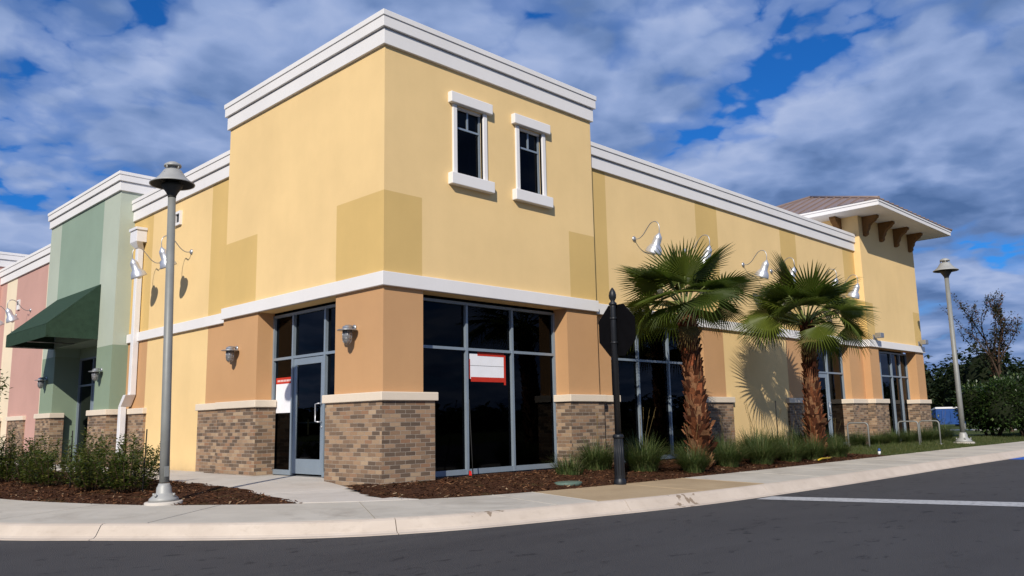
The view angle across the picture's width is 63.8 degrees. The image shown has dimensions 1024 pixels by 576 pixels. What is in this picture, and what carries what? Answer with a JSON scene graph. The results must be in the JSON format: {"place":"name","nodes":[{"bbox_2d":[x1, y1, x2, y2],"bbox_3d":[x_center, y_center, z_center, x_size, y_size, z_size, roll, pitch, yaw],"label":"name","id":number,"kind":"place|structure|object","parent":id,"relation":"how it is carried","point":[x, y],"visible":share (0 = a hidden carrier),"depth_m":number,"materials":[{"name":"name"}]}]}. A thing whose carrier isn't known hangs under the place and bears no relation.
{"place":"outdoors","nodes":[
{"label":"outdoors","id":0,"kind":"place"},
{"bbox_2d":[0,467,300,504],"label":"mulch bed","id":1,"kind":"object","parent":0,"point":[200,495],"visible":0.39,"depth_m":12.29,"materials":[{"name":"brown wood"}]},
{"bbox_2d":[0,369,9,413],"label":"young tree","id":2,"kind":"object","parent":1,"relation":"on","point":[2,386],"visible":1,"depth_m":14.34,"materials":[{"name":"green plant"}]},
{"bbox_2d":[0,425,35,482],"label":"shrub","id":3,"kind":"object","parent":1,"relation":"on","point":[4,474],"visible":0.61,"depth_m":15.60,"materials":[{"name":"green plant"}]},
{"bbox_2d":[0,431,60,484],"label":"shrub","id":4,"kind":"object","parent":1,"relation":"on","point":[30,465],"visible":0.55,"depth_m":14.87,"materials":[{"name":"green plant"}]},
{"bbox_2d":[13,438,60,476],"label":"shrub","id":5,"kind":"object","parent":1,"relation":"on","point":[37,453],"visible":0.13,"depth_m":17.18,"materials":[{"name":"green plant"}]},
{"bbox_2d":[16,437,89,486],"bbox_3d":[-7.922,3.041,14.332,1.033,0.898,0.963,-3,-9,12],"label":"shrub","id":6,"kind":"object","parent":1,"relation":"on","point":[46,470],"visible":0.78,"depth_m":14.17,"materials":[{"name":"green plant"}]},
{"bbox_2d":[69,431,72,487],"bbox_3d":[-7.447,2.932,13.898,0.023,1.030,0.043,-10,-13,44],"label":"garden stake","id":7,"kind":"object","parent":1,"relation":"on","point":[71,456],"visible":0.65,"depth_m":13.92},
{"bbox_2d":[63,433,98,484],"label":"shrub","id":8,"kind":"object","parent":1,"relation":"on","point":[84,445],"visible":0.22,"depth_m":13.90,"materials":[{"name":"green plant"}]},
{"bbox_2d":[55,427,133,491],"bbox_3d":[-6.677,2.763,13.216,0.936,1.054,1.182,-10,-13,44],"label":"shrub","id":9,"kind":"object","parent":1,"relation":"on","point":[87,472],"visible":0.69,"depth_m":13.15,"materials":[{"name":"green plant"}]},
{"bbox_2d":[74,431,117,481],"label":"shrub","id":10,"kind":"object","parent":1,"relation":"on","point":[97,449],"visible":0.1,"depth_m":14.84,"materials":[{"name":"green plant"}]},
{"bbox_2d":[88,436,159,493],"bbox_3d":[-5.926,2.761,12.845,1.054,0.916,0.982,-3,-10,13],"label":"shrub","id":11,"kind":"object","parent":1,"relation":"on","point":[121,475],"visible":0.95,"depth_m":12.69,"materials":[{"name":"green plant"}]},
{"bbox_2d":[109,430,159,483],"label":"shrub","id":12,"kind":"object","parent":1,"relation":"on","point":[150,457],"visible":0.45,"depth_m":13.97,"materials":[{"name":"green plant"}]},
{"bbox_2d":[142,429,147,491],"bbox_3d":[-5.681,2.704,12.716,0.023,1.030,0.043,-10,-13,44],"label":"garden stake","id":13,"kind":"object","parent":1,"relation":"on","point":[144,461],"visible":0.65,"depth_m":12.71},
{"bbox_2d":[144,161,194,505],"bbox_3d":[-4.876,0.610,11.669,0.628,4.995,0.628,7,-13,-45],"label":"street lamp","id":14,"kind":"object","parent":1,"relation":"on","point":[172,180],"visible":0.99,"depth_m":11.63,"materials":[{"name":"metal"}]},
{"bbox_2d":[6,461,415,503],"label":"path","id":15,"kind":"structure","parent":0,"point":[299,489],"depth_m":13.23,"materials":[{"name":"concrete"}]},
{"bbox_2d":[468,352,505,384],"bbox_3d":[-0.458,1.498,15.265,0.007,0.590,0.950,-10,-13,44],"label":"window poster","id":16,"kind":"object","parent":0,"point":[486,367],"depth_m":15.26,"materials":[{"name":"white paper"}]},
{"bbox_2d":[0,459,1023,575],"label":"road","id":17,"kind":"structure","parent":0,"point":[757,537],"depth_m":8.02,"materials":[{"name":"grey asphalt"}]},
{"bbox_2d":[760,496,1023,506],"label":"stop line","id":18,"kind":"object","parent":17,"relation":"on","point":[988,503],"visible":1,"depth_m":11.44,"materials":[{"name":"paint"}]},
{"bbox_2d":[0,441,1023,522],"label":"sidewalk","id":19,"kind":"structure","parent":0,"point":[16,511],"depth_m":10.68,"materials":[{"name":"concrete"}]},
{"bbox_2d":[0,0,1023,379],"label":"sky","id":20,"kind":"structure","parent":0,"point":[917,106],"materials":[{"name":"blue"}]},
{"bbox_2d":[346,453,887,498],"bbox_3d":[3.491,3.654,16.617,3.000,0.200,15.000,-10,-13,44],"label":"mulch bed","id":21,"kind":"object","parent":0,"point":[437,494],"visible":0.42,"depth_m":13.32,"materials":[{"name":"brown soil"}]},
{"bbox_2d":[469,399,473,476],"bbox_3d":[-0.714,2.654,14.394,0.017,1.404,0.296,1,-10,-15],"label":"garden stake","id":22,"kind":"object","parent":21,"relation":"on","point":[471,439],"visible":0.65,"depth_m":14.38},
{"bbox_2d":[554,481,581,485],"bbox_3d":[0.896,3.114,13.101,0.400,0.062,0.500,-10,-13,44],"label":"valve cover","id":23,"kind":"object","parent":21,"relation":"on","point":[571,483],"visible":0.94,"depth_m":12.94,"materials":[{"name":"green plastic"}]},
{"bbox_2d":[540,450,597,474],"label":"grass clump","id":24,"kind":"object","parent":21,"relation":"on","point":[566,468],"visible":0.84,"depth_m":14.39,"materials":[{"name":"green plant"}]},
{"bbox_2d":[558,413,625,470],"bbox_3d":[1.615,2.937,15.698,1.846,1.090,1.842,-10,-13,44],"label":"grass clump","id":25,"kind":"object","parent":21,"relation":"on","point":[605,460],"visible":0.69,"depth_m":15.40,"materials":[{"name":"green plant"}]},
{"bbox_2d":[599,288,635,484],"bbox_3d":[1.708,1.619,13.403,0.203,3.281,0.850,4,-11,-30],"label":"traffic sign","id":26,"kind":"object","parent":21,"relation":"on","point":[617,333],"visible":0.99,"depth_m":13.41,"materials":[{"name":"black metal"}]},
{"bbox_2d":[613,415,672,463],"bbox_3d":[2.556,3.067,16.442,1.754,1.036,1.750,-10,-13,44],"label":"grass clump","id":27,"kind":"object","parent":21,"relation":"on","point":[640,442],"visible":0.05,"depth_m":16.26,"materials":[{"name":"green plant"}]},
{"bbox_2d":[609,407,679,471],"bbox_3d":[2.425,2.852,15.452,1.965,1.209,1.991,-10,-13,44],"label":"grass clump","id":28,"kind":"object","parent":21,"relation":"on","point":[645,459],"visible":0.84,"depth_m":15.22,"materials":[{"name":"green plant"}]},
{"bbox_2d":[662,438,716,460],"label":"grass clump","id":29,"kind":"object","parent":21,"relation":"on","point":[677,454],"visible":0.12,"depth_m":16.91,"materials":[{"name":"green plant"}]},
{"bbox_2d":[615,237,770,469],"bbox_3d":[3.343,1.272,15.988,3.172,4.780,3.113,-10,-13,44],"label":"palm tree","id":30,"kind":"object","parent":21,"relation":"on","point":[678,272],"visible":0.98,"depth_m":15.93,"materials":[{"name":"green plant"}]},
{"bbox_2d":[668,425,726,472],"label":"grass clump","id":31,"kind":"object","parent":21,"relation":"on","point":[692,462],"visible":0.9,"depth_m":15.32,"materials":[{"name":"green plant"}]},
{"bbox_2d":[710,415,745,459],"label":"grass clump","id":32,"kind":"object","parent":21,"relation":"on","point":[727,438],"visible":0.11,"depth_m":17.72,"materials":[{"name":"green plant"}]},
{"bbox_2d":[713,420,762,466],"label":"grass clump","id":33,"kind":"object","parent":21,"relation":"on","point":[733,457],"visible":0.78,"depth_m":16.61,"materials":[{"name":"green plant"}]},
{"bbox_2d":[726,402,793,458],"bbox_3d":[5.518,3.279,18.812,2.122,1.306,2.150,-1,-9,0],"label":"grass clump","id":34,"kind":"object","parent":21,"relation":"on","point":[748,438],"visible":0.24,"depth_m":18.64,"materials":[{"name":"green plant"}]},
{"bbox_2d":[738,414,793,464],"bbox_3d":[5.365,3.225,17.621,1.831,1.112,1.808,-2,-9,8],"label":"grass clump","id":35,"kind":"object","parent":21,"relation":"on","point":[767,456],"visible":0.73,"depth_m":17.36,"materials":[{"name":"green plant"}]},
{"bbox_2d":[753,408,797,456],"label":"grass clump","id":36,"kind":"object","parent":21,"relation":"on","point":[786,435],"visible":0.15,"depth_m":19.38,"materials":[{"name":"green plant"}]},
{"bbox_2d":[775,401,777,431],"bbox_3d":[6.769,3.583,20.980,0.032,1.401,0.061,-4,-10,15],"label":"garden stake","id":37,"kind":"object","parent":21,"relation":"on","point":[776,415],"visible":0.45,"depth_m":21.03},
{"bbox_2d":[770,418,819,461],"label":"grass clump","id":38,"kind":"object","parent":21,"relation":"on","point":[794,453],"visible":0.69,"depth_m":18.19,"materials":[{"name":"green plant"}]},
{"bbox_2d":[777,404,828,447],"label":"grass clump","id":39,"kind":"object","parent":21,"relation":"on","point":[795,434],"visible":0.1,"depth_m":20.44,"materials":[{"name":"green plant"}]},
{"bbox_2d":[730,252,880,457],"bbox_3d":[7.139,1.601,19.790,3.595,5.157,3.555,-10,-13,44],"label":"palm tree","id":40,"kind":"object","parent":21,"relation":"on","point":[771,316],"visible":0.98,"depth_m":19.57,"materials":[{"name":"green plant"}]},
{"bbox_2d":[790,417,844,460],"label":"grass clump","id":41,"kind":"object","parent":21,"relation":"on","point":[818,453],"visible":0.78,"depth_m":18.84,"materials":[{"name":"green plant"}]},
{"bbox_2d":[825,429,845,444],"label":"grass clump","id":42,"kind":"object","parent":21,"relation":"on","point":[829,431],"visible":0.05,"depth_m":22.48,"materials":[{"name":"green plant"}]},
{"bbox_2d":[829,422,853,444],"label":"grass clump","id":43,"kind":"object","parent":21,"relation":"on","point":[836,437],"visible":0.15,"depth_m":23.50,"materials":[{"name":"green plant"}]},
{"bbox_2d":[824,421,863,456],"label":"grass clump","id":44,"kind":"object","parent":21,"relation":"on","point":[836,451],"visible":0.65,"depth_m":19.86,"materials":[{"name":"green plant"}]},
{"bbox_2d":[537,478,763,500],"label":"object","id":45,"kind":"structure","parent":0,"point":[645,489],"depth_m":12.36,"materials":[{"name":"beige concrete"}]},
{"bbox_2d":[846,431,1023,455],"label":"lawn","id":46,"kind":"structure","parent":0,"point":[873,448],"depth_m":25.45,"materials":[{"name":"green plant"}]},
{"bbox_2d":[839,417,871,445],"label":"grass clump","id":47,"kind":"object","parent":46,"relation":"on","point":[859,439],"visible":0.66,"depth_m":24.61,"materials":[{"name":"green plant"}]},
{"bbox_2d":[847,422,869,445],"bbox_3d":[10.143,4.352,24.084,0.746,0.832,0.150,-10,-13,44],"label":"bike rack","id":48,"kind":"object","parent":46,"relation":"on","point":[859,423],"visible":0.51,"depth_m":24.06,"materials":[{"name":"silver metal"}]},
{"bbox_2d":[866,421,890,444],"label":"grass clump","id":49,"kind":"object","parent":46,"relation":"on","point":[877,439],"visible":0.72,"depth_m":25.39,"materials":[{"name":"green plant"}]},
{"bbox_2d":[880,417,909,443],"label":"grass clump","id":50,"kind":"object","parent":46,"relation":"on","point":[894,438],"visible":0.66,"depth_m":26.11,"materials":[{"name":"green plant"}]},
{"bbox_2d":[897,420,917,442],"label":"grass clump","id":51,"kind":"object","parent":46,"relation":"on","point":[911,438],"visible":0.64,"depth_m":27.00,"materials":[{"name":"green plant"}]},
{"bbox_2d":[897,421,919,443],"bbox_3d":[12.582,4.630,26.081,0.746,0.832,0.150,-10,-13,44],"label":"bike rack","id":52,"kind":"object","parent":46,"relation":"on","point":[909,421],"visible":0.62,"depth_m":25.99,"materials":[{"name":"metal"}]},
{"bbox_2d":[908,414,943,441],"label":"grass clump","id":53,"kind":"object","parent":46,"relation":"on","point":[926,435],"visible":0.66,"depth_m":27.83,"materials":[{"name":"green plant"}]},
{"bbox_2d":[918,420,941,443],"bbox_3d":[13.501,4.693,26.572,0.746,0.832,0.150,-10,-13,44],"label":"bike rack","id":54,"kind":"object","parent":46,"relation":"on","point":[930,421],"visible":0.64,"depth_m":26.60,"materials":[{"name":"metal"}]},
{"bbox_2d":[926,417,952,440],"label":"grass clump","id":55,"kind":"object","parent":46,"relation":"on","point":[936,431],"visible":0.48,"depth_m":28.69,"materials":[{"name":"green plant"}]},
{"bbox_2d":[931,411,957,439],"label":"grass clump","id":56,"kind":"object","parent":46,"relation":"on","point":[951,434],"visible":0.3,"depth_m":29.52,"materials":[{"name":"green plant"}]},
{"bbox_2d":[933,258,974,443],"bbox_3d":[14.912,2.131,27.729,0.804,6.394,0.804,-10,-13,44],"label":"street lamp","id":57,"kind":"object","parent":46,"relation":"on","point":[945,268],"visible":0.98,"depth_m":27.70,"materials":[{"name":"grey metal"}]},
{"bbox_2d":[950,374,1023,435],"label":"hedge shrub","id":58,"kind":"object","parent":46,"relation":"on","point":[995,406],"visible":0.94,"depth_m":32.09,"materials":[{"name":"green plant"}]},
{"bbox_2d":[984,371,1023,436],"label":"hedge shrub","id":59,"kind":"object","parent":46,"relation":"on","point":[1020,379],"visible":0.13,"depth_m":32.55,"materials":[{"name":"green plant"}]},
{"bbox_2d":[940,424,1017,436],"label":"lawn","id":60,"kind":"structure","parent":0,"point":[971,432],"depth_m":42.92,"materials":[{"name":"green plant"}]},
{"bbox_2d":[931,411,948,428],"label":"bush","id":61,"kind":"object","parent":60,"relation":"on","point":[933,424],"depth_m":32.05,"materials":[{"name":"green plant"}]},
{"bbox_2d":[931,407,965,425],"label":"dumpster","id":62,"kind":"object","parent":60,"relation":"on","point":[947,414],"visible":0.45,"depth_m":58.90,"materials":[{"name":"blue plastic"}]},
{"bbox_2d":[939,288,1022,431],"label":"autumn tree","id":63,"kind":"object","parent":60,"relation":"on","point":[997,310],"visible":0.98,"depth_m":41.05,"materials":[{"name":"green plant"}]},
{"label":"ground","id":64,"kind":"structure","parent":0,"visible":0},
{"bbox_2d":[0,244,50,458],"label":"shop building","id":65,"kind":"structure","parent":64,"relation":"on","point":[24,281],"depth_m":27.98,"materials":[{"name":"pink paint"}]},
{"bbox_2d":[6,300,30,322],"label":"gooseneck lamp","id":66,"kind":"object","parent":65,"relation":"attached to","point":[11,317],"visible":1,"depth_m":27.16,"materials":[{"name":"metal"}]},
{"bbox_2d":[34,171,155,463],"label":"shop building","id":67,"kind":"structure","parent":64,"relation":"on","point":[91,245],"depth_m":22.85,"materials":[{"name":"green paint"}]},
{"bbox_2d":[34,377,46,388],"bbox_3d":[-13.948,2.805,24.349,0.340,0.349,0.344,-10,-13,44],"label":"wall sconce","id":68,"kind":"object","parent":67,"relation":"attached to","point":[40,380],"depth_m":24.30,"materials":[{"name":"metal"}]},
{"bbox_2d":[5,284,100,349],"bbox_3d":[-12.688,0.795,22.677,3.620,1.480,1.256,-10,-13,44],"label":"shop awning","id":69,"kind":"object","parent":67,"relation":"attached to","point":[44,328],"visible":1,"depth_m":21.72,"materials":[{"name":"green fabric"}]},
{"bbox_2d":[73,356,96,459],"bbox_3d":[-11.643,3.401,23.182,3.428,3.000,0.116,-10,-13,44],"label":"storefront window","id":70,"kind":"structure","parent":67,"relation":"in","point":[85,382],"depth_m":24.11,"materials":[{"name":"black glass"}]},
{"bbox_2d":[92,385,94,409],"bbox_3d":[-11.582,3.781,23.053,1.140,2.145,0.045,-10,-13,44],"label":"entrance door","id":71,"kind":"structure","parent":67,"relation":"in","point":[93,385],"depth_m":23.50,"materials":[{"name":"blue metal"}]},
{"bbox_2d":[88,368,102,380],"bbox_3d":[-10.731,2.225,21.184,0.340,0.349,0.344,-10,-13,44],"label":"wall sconce","id":72,"kind":"object","parent":67,"relation":"attached to","point":[95,373],"depth_m":21.13,"materials":[{"name":"metal"}]},
{"bbox_2d":[0,449,1023,540],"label":"kerb","id":73,"kind":"structure","parent":64,"relation":"on","point":[228,530],"depth_m":9.42,"materials":[{"name":"concrete"}]},
{"bbox_2d":[124,8,951,487],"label":"retail building","id":74,"kind":"structure","parent":64,"relation":"on","point":[426,210],"depth_m":16.24,"materials":[{"name":"yellow paint"}]},
{"bbox_2d":[116,226,147,452],"bbox_3d":[-9.583,1.564,20.683,0.610,6.240,0.287,-10,-13,44],"label":"downspout","id":75,"kind":"object","parent":74,"relation":"attached to","point":[138,236],"visible":0.87,"depth_m":20.68,"materials":[{"name":"white metal"}]},
{"bbox_2d":[130,247,160,279],"bbox_3d":[-8.879,-0.566,19.956,0.376,0.801,0.743,-10,-13,44],"label":"gooseneck lamp","id":76,"kind":"object","parent":74,"relation":"attached to","point":[138,272],"visible":0.93,"depth_m":19.69,"materials":[{"name":"metal"}]},
{"bbox_2d":[159,235,192,269],"bbox_3d":[-7.677,-0.783,18.773,0.376,0.801,0.743,-10,-13,44],"label":"gooseneck lamp","id":77,"kind":"object","parent":74,"relation":"attached to","point":[162,252],"visible":0.64,"depth_m":18.51,"materials":[{"name":"metal"}]},
{"bbox_2d":[221,346,238,362],"bbox_3d":[-5.684,1.332,16.573,0.340,0.349,0.344,-10,-13,44],"label":"wall sconce","id":78,"kind":"object","parent":74,"relation":"attached to","point":[229,351],"depth_m":16.51,"materials":[{"name":"metal"}]},
{"bbox_2d":[275,377,290,412],"bbox_3d":[-4.422,2.077,15.944,0.610,0.680,0.008,-10,-13,44],"label":"window poster","id":79,"kind":"object","parent":74,"relation":"attached to","point":[283,391],"depth_m":15.96,"materials":[{"name":"white paper"}]},
{"bbox_2d":[271,304,335,476],"bbox_3d":[-3.734,1.917,15.280,2.743,3.075,0.116,-10,-13,44],"label":"storefront window","id":80,"kind":"structure","parent":74,"relation":"in","point":[310,332],"depth_m":15.68,"materials":[{"name":"black glass"}]},
{"bbox_2d":[292,355,323,474],"bbox_3d":[-3.794,2.346,15.199,1.065,2.145,0.138,-10,-13,44],"label":"entrance door","id":81,"kind":"structure","parent":74,"relation":"in","point":[308,371],"depth_m":15.25,"materials":[{"name":"black glass"}]},
{"bbox_2d":[337,325,357,344],"bbox_3d":[-2.743,0.772,13.684,0.340,0.349,0.344,-10,-13,44],"label":"wall sconce","id":82,"kind":"object","parent":74,"relation":"attached to","point":[347,330],"depth_m":13.63,"materials":[{"name":"metal"}]},
{"bbox_2d":[448,91,494,194],"bbox_3d":[-0.776,-2.656,15.154,0.220,1.735,1.050,-10,-13,44],"label":"upper window","id":83,"kind":"structure","parent":74,"relation":"in","point":[466,173],"depth_m":15.19,"materials":[{"name":"white paint"}]},
{"bbox_2d":[423,297,557,476],"bbox_3d":[-0.445,1.844,15.223,0.116,3.075,3.676,-10,-13,44],"label":"storefront window","id":84,"kind":"structure","parent":74,"relation":"in","point":[513,424],"depth_m":15.25,"materials":[{"name":"black glass"}]},
{"bbox_2d":[511,113,552,208],"bbox_3d":[0.369,-2.493,16.288,0.220,1.735,1.050,-10,-13,44],"label":"upper window","id":85,"kind":"structure","parent":74,"relation":"in","point":[527,190],"depth_m":16.32,"materials":[{"name":"white paint"}]},
{"bbox_2d":[632,221,661,255],"bbox_3d":[3.028,-1.073,18.406,0.743,0.801,0.376,-10,-13,44],"label":"gooseneck lamp","id":86,"kind":"object","parent":74,"relation":"attached to","point":[656,241],"visible":0.97,"depth_m":18.14,"materials":[{"name":"metal"}]},
{"bbox_2d":[611,325,686,461],"bbox_3d":[3.228,2.380,18.901,0.116,3.060,3.666,-10,-13,44],"label":"storefront window","id":87,"kind":"structure","parent":74,"relation":"in","point":[650,377],"depth_m":18.95,"materials":[{"name":"black glass"}]},
{"bbox_2d":[684,235,711,260],"bbox_3d":[4.492,-0.865,19.855,0.743,0.801,0.376,-10,-13,44],"label":"gooseneck lamp","id":88,"kind":"object","parent":74,"relation":"attached to","point":[709,250],"visible":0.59,"depth_m":19.60,"materials":[{"name":"metal"}]},
{"bbox_2d":[742,250,768,278],"bbox_3d":[6.457,-0.585,21.801,0.743,0.801,0.376,-10,-13,44],"label":"gooseneck lamp","id":89,"kind":"object","parent":74,"relation":"attached to","point":[762,271],"visible":0.98,"depth_m":21.54,"materials":[{"name":"metal"}]},
{"bbox_2d":[770,257,795,281],"bbox_3d":[7.553,-0.430,22.886,0.743,0.801,0.376,-10,-13,44],"label":"gooseneck lamp","id":90,"kind":"object","parent":74,"relation":"attached to","point":[791,272],"visible":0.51,"depth_m":22.66,"materials":[{"name":"metal"}]},
{"bbox_2d":[819,373,831,436],"bbox_3d":[9.384,3.656,24.843,0.138,2.160,1.090,-10,-13,44],"label":"entrance door","id":91,"kind":"structure","parent":74,"relation":"in","point":[823,377],"depth_m":25.14,"materials":[{"name":"blue metal"}]},
{"bbox_2d":[817,347,846,442],"bbox_3d":[9.495,3.271,25.107,0.116,3.060,2.996,-10,-13,44],"label":"storefront window","id":92,"kind":"structure","parent":74,"relation":"in","point":[835,376],"depth_m":25.72,"materials":[{"name":"black glass"}]},
{"bbox_2d":[845,275,859,298],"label":"gooseneck lamp","id":93,"kind":"object","parent":74,"relation":"attached to","point":[854,293],"visible":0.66,"depth_m":25.59,"materials":[{"name":"metal"}]},
{"bbox_2d":[873,332,883,339],"bbox_3d":[12.028,1.580,27.035,0.305,0.200,0.277,-10,-13,44],"label":"flood light","id":94,"kind":"object","parent":74,"relation":"on","point":[879,335],"visible":1,"depth_m":26.93,"materials":[{"name":"metal"}]},
{"bbox_2d":[878,351,910,434],"bbox_3d":[13.132,3.756,28.514,0.116,3.060,3.406,-10,-13,44],"label":"storefront window","id":95,"kind":"structure","parent":74,"relation":"in","point":[893,366],"depth_m":28.90,"materials":[{"name":"black glass"}]},
{"bbox_2d":[918,340,927,345],"bbox_3d":[14.947,1.996,29.926,0.305,0.200,0.277,-10,-13,44],"label":"flood light","id":96,"kind":"object","parent":74,"relation":"on","point":[923,342],"visible":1,"depth_m":29.85,"materials":[{"name":"metal"}]},
{"bbox_2d":[924,342,1023,408],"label":"woodland","id":97,"kind":"object","parent":64,"relation":"on","point":[940,388],"visible":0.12,"depth_m":86.22,"materials":[{"name":"green plant"}]}
]}

